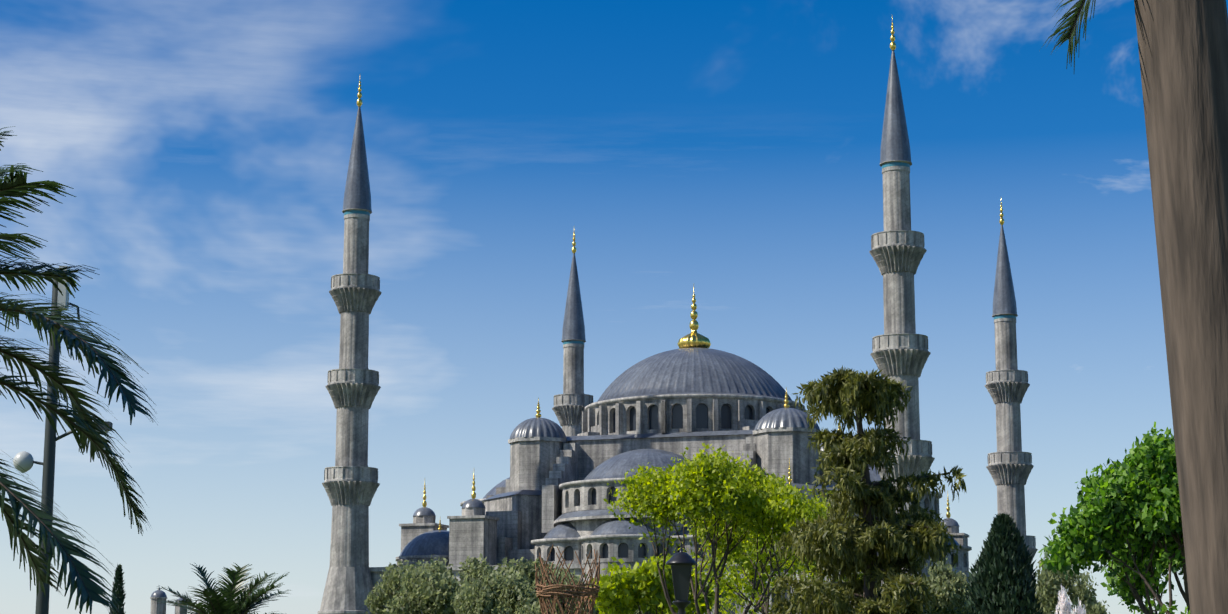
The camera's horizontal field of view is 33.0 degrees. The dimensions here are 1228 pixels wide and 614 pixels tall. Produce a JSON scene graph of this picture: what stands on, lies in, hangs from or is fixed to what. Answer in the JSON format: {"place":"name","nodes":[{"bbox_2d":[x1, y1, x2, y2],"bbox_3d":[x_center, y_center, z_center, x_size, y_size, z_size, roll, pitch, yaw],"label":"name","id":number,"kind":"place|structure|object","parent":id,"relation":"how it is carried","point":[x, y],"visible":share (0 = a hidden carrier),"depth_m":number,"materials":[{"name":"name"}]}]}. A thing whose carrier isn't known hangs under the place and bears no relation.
{"place":"outdoors","nodes":[
{"label":"outdoors","id":0,"kind":"place"},
{"bbox_2d":[0,0,1227,613],"label":"sky","id":1,"kind":"structure","parent":0,"point":[724,153],"materials":[{"name":"blue"}]},
{"label":"ground","id":2,"kind":"structure","parent":0,"visible":0},
{"bbox_2d":[13,266,112,613],"bbox_3d":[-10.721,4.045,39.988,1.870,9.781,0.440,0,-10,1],"label":"light pole","id":3,"kind":"object","parent":2,"relation":"on","point":[25,461],"visible":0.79,"depth_m":40.13,"materials":[{"name":"grey metal"}]},
{"bbox_2d":[0,126,157,613],"bbox_3d":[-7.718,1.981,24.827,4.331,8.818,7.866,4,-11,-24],"label":"palm","id":4,"kind":"object","parent":2,"relation":"on","point":[89,591],"visible":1,"depth_m":24.87,"materials":[{"name":"green plant"}]},
{"bbox_2d":[108,564,125,613],"bbox_3d":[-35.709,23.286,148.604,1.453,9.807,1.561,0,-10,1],"label":"conifer tree","id":5,"kind":"object","parent":2,"relation":"on","point":[120,592],"visible":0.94,"depth_m":148.97,"materials":[{"name":"green plant"}]},
{"bbox_2d":[150,587,166,613],"bbox_3d":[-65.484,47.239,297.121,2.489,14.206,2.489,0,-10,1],"label":"turret","id":6,"kind":"object","parent":2,"relation":"on","point":[159,594],"visible":0.96,"depth_m":297.09,"materials":[{"name":"stone"}]},
{"bbox_2d":[175,595,186,613],"bbox_3d":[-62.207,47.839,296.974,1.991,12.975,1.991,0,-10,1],"label":"turret","id":7,"kind":"object","parent":2,"relation":"on","point":[179,610],"visible":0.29,"depth_m":297.04,"materials":[{"name":"stone"}]},
{"bbox_2d":[155,562,289,613],"bbox_3d":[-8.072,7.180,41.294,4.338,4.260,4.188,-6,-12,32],"label":"palm","id":8,"kind":"object","parent":2,"relation":"on","point":[223,601],"visible":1,"depth_m":41.48,"materials":[{"name":"green plant"}]},
{"bbox_2d":[318,81,381,613],"bbox_3d":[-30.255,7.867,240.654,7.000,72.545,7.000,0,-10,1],"label":"minaret","id":9,"kind":"object","parent":2,"relation":"on","point":[350,484],"visible":1,"depth_m":238.12,"materials":[{"name":"stone"}]},
{"bbox_2d":[364,559,444,613],"bbox_3d":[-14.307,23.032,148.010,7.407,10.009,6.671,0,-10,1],"label":"bush","id":10,"kind":"object","parent":2,"relation":"on","point":[388,586],"visible":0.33,"depth_m":147.87,"materials":[{"name":"green plant"}]},
{"bbox_2d":[383,563,462,613],"bbox_3d":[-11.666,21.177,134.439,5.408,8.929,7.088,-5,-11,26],"label":"bush","id":11,"kind":"object","parent":2,"relation":"on","point":[429,594],"visible":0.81,"depth_m":132.93,"materials":[{"name":"green plant"}]},
{"bbox_2d":[415,553,493,583],"bbox_3d":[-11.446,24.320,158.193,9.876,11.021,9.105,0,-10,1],"label":"pale tree","id":12,"kind":"object","parent":2,"relation":"on","point":[475,568],"visible":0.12,"depth_m":158.58,"materials":[{"name":"green plant"}]},
{"bbox_2d":[451,564,538,613],"bbox_3d":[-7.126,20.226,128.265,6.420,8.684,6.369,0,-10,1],"label":"bush","id":13,"kind":"object","parent":2,"relation":"on","point":[487,594],"visible":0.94,"depth_m":127.78,"materials":[{"name":"green plant"}]},
{"bbox_2d":[485,557,578,594],"bbox_3d":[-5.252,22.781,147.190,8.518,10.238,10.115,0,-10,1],"label":"bush","id":14,"kind":"object","parent":2,"relation":"on","point":[525,570],"visible":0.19,"depth_m":147.41,"materials":[{"name":"green plant"}]},
{"bbox_2d":[517,569,599,613],"bbox_3d":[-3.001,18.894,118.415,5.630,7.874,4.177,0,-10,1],"label":"bush","id":15,"kind":"object","parent":2,"relation":"on","point":[534,608],"visible":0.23,"depth_m":118.17,"materials":[{"name":"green plant"}]},
{"bbox_2d":[535,545,600,613],"bbox_3d":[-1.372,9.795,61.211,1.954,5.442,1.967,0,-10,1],"label":"nest sculpture","id":16,"kind":"object","parent":2,"relation":"on","point":[544,591],"visible":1,"depth_m":60.90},
{"bbox_2d":[552,232,592,435],"bbox_3d":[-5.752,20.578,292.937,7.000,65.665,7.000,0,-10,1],"label":"minaret","id":17,"kind":"object","parent":2,"relation":"on","point":[572,401],"visible":0.4,"depth_m":293.99,"materials":[{"name":"stone"}]},
{"bbox_2d":[565,571,653,613],"bbox_3d":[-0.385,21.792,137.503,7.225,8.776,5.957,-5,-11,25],"label":"bush","id":18,"kind":"object","parent":2,"relation":"on","point":[637,611],"visible":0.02,"depth_m":137.00,"materials":[{"name":"green plant"}]},
{"bbox_2d":[591,555,719,613],"bbox_3d":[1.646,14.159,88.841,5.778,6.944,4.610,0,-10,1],"label":"bush","id":19,"kind":"object","parent":2,"relation":"on","point":[624,592],"visible":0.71,"depth_m":87.87,"materials":[{"name":"green plant"}]},
{"bbox_2d":[369,294,971,613],"bbox_3d":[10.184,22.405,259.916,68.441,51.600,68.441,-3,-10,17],"label":"mosque","id":20,"kind":"structure","parent":2,"relation":"on","point":[694,392],"depth_m":244.98,"materials":[{"name":"stone"}]},
{"bbox_2d":[666,543,696,613],"bbox_3d":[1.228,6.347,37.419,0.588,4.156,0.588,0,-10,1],"label":"park lamp","id":21,"kind":"object","parent":2,"relation":"on","point":[681,562],"visible":1,"depth_m":37.52,"materials":[{"name":"grey metal"}]},
{"bbox_2d":[603,443,829,613],"bbox_3d":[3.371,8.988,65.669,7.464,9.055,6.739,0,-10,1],"label":"spring tree","id":22,"kind":"object","parent":2,"relation":"on","point":[717,497],"visible":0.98,"depth_m":64.85,"materials":[{"name":"green plant"}]},
{"bbox_2d":[691,482,863,613],"bbox_3d":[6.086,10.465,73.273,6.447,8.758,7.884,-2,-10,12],"label":"spring tree","id":23,"kind":"object","parent":2,"relation":"on","point":[746,569],"visible":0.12,"depth_m":73.46,"materials":[{"name":"green plant"}]},
{"bbox_2d":[767,365,970,613],"bbox_3d":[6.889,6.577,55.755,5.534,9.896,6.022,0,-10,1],"label":"cedar tree","id":24,"kind":"object","parent":2,"relation":"on","point":[834,542],"visible":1,"depth_m":55.17,"materials":[{"name":"green plant"}]},
{"bbox_2d":[869,16,934,583],"bbox_3d":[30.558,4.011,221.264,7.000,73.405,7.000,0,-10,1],"label":"minaret","id":25,"kind":"object","parent":2,"relation":"on","point":[901,352],"visible":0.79,"depth_m":220.73,"materials":[{"name":"stone"}]},
{"bbox_2d":[907,558,975,612],"bbox_3d":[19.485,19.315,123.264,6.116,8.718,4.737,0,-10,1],"label":"bush","id":26,"kind":"object","parent":2,"relation":"on","point":[948,584],"visible":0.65,"depth_m":122.43,"materials":[{"name":"green plant"}]},
{"bbox_2d":[962,512,1043,613],"bbox_3d":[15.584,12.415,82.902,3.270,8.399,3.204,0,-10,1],"label":"dark cypress tree","id":27,"kind":"object","parent":2,"relation":"on","point":[1002,580],"visible":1,"depth_m":82.52,"materials":[{"name":"green plant"}]},
{"bbox_2d":[985,202,1037,564],"bbox_3d":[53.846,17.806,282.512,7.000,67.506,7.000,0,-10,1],"label":"minaret","id":28,"kind":"object","parent":2,"relation":"on","point":[1010,466],"visible":0.75,"depth_m":281.58,"materials":[{"name":"stone"}]},
{"bbox_2d":[1055,586,1085,613],"bbox_3d":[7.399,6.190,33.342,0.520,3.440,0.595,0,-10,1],"label":"fountain water","id":29,"kind":"structure","parent":2,"relation":"on","point":[1064,606],"depth_m":33.51,"materials":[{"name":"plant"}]},
{"bbox_2d":[1034,556,1109,613],"bbox_3d":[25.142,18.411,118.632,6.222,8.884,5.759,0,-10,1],"label":"bush","id":30,"kind":"object","parent":2,"relation":"on","point":[1049,585],"visible":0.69,"depth_m":117.50,"materials":[{"name":"green plant"}]},
{"bbox_2d":[1038,422,1189,613],"bbox_3d":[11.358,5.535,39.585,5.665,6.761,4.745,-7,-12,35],"label":"green tree","id":31,"kind":"object","parent":2,"relation":"on","point":[1131,502],"visible":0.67,"depth_m":39.52,"materials":[{"name":"green plant"}]},
{"bbox_2d":[1039,0,1227,613],"bbox_3d":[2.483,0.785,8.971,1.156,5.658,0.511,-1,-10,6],"label":"palm tree","id":32,"kind":"object","parent":2,"relation":"on","point":[1183,50],"visible":1,"depth_m":8.97,"materials":[{"name":"brown plant"}]}
]}

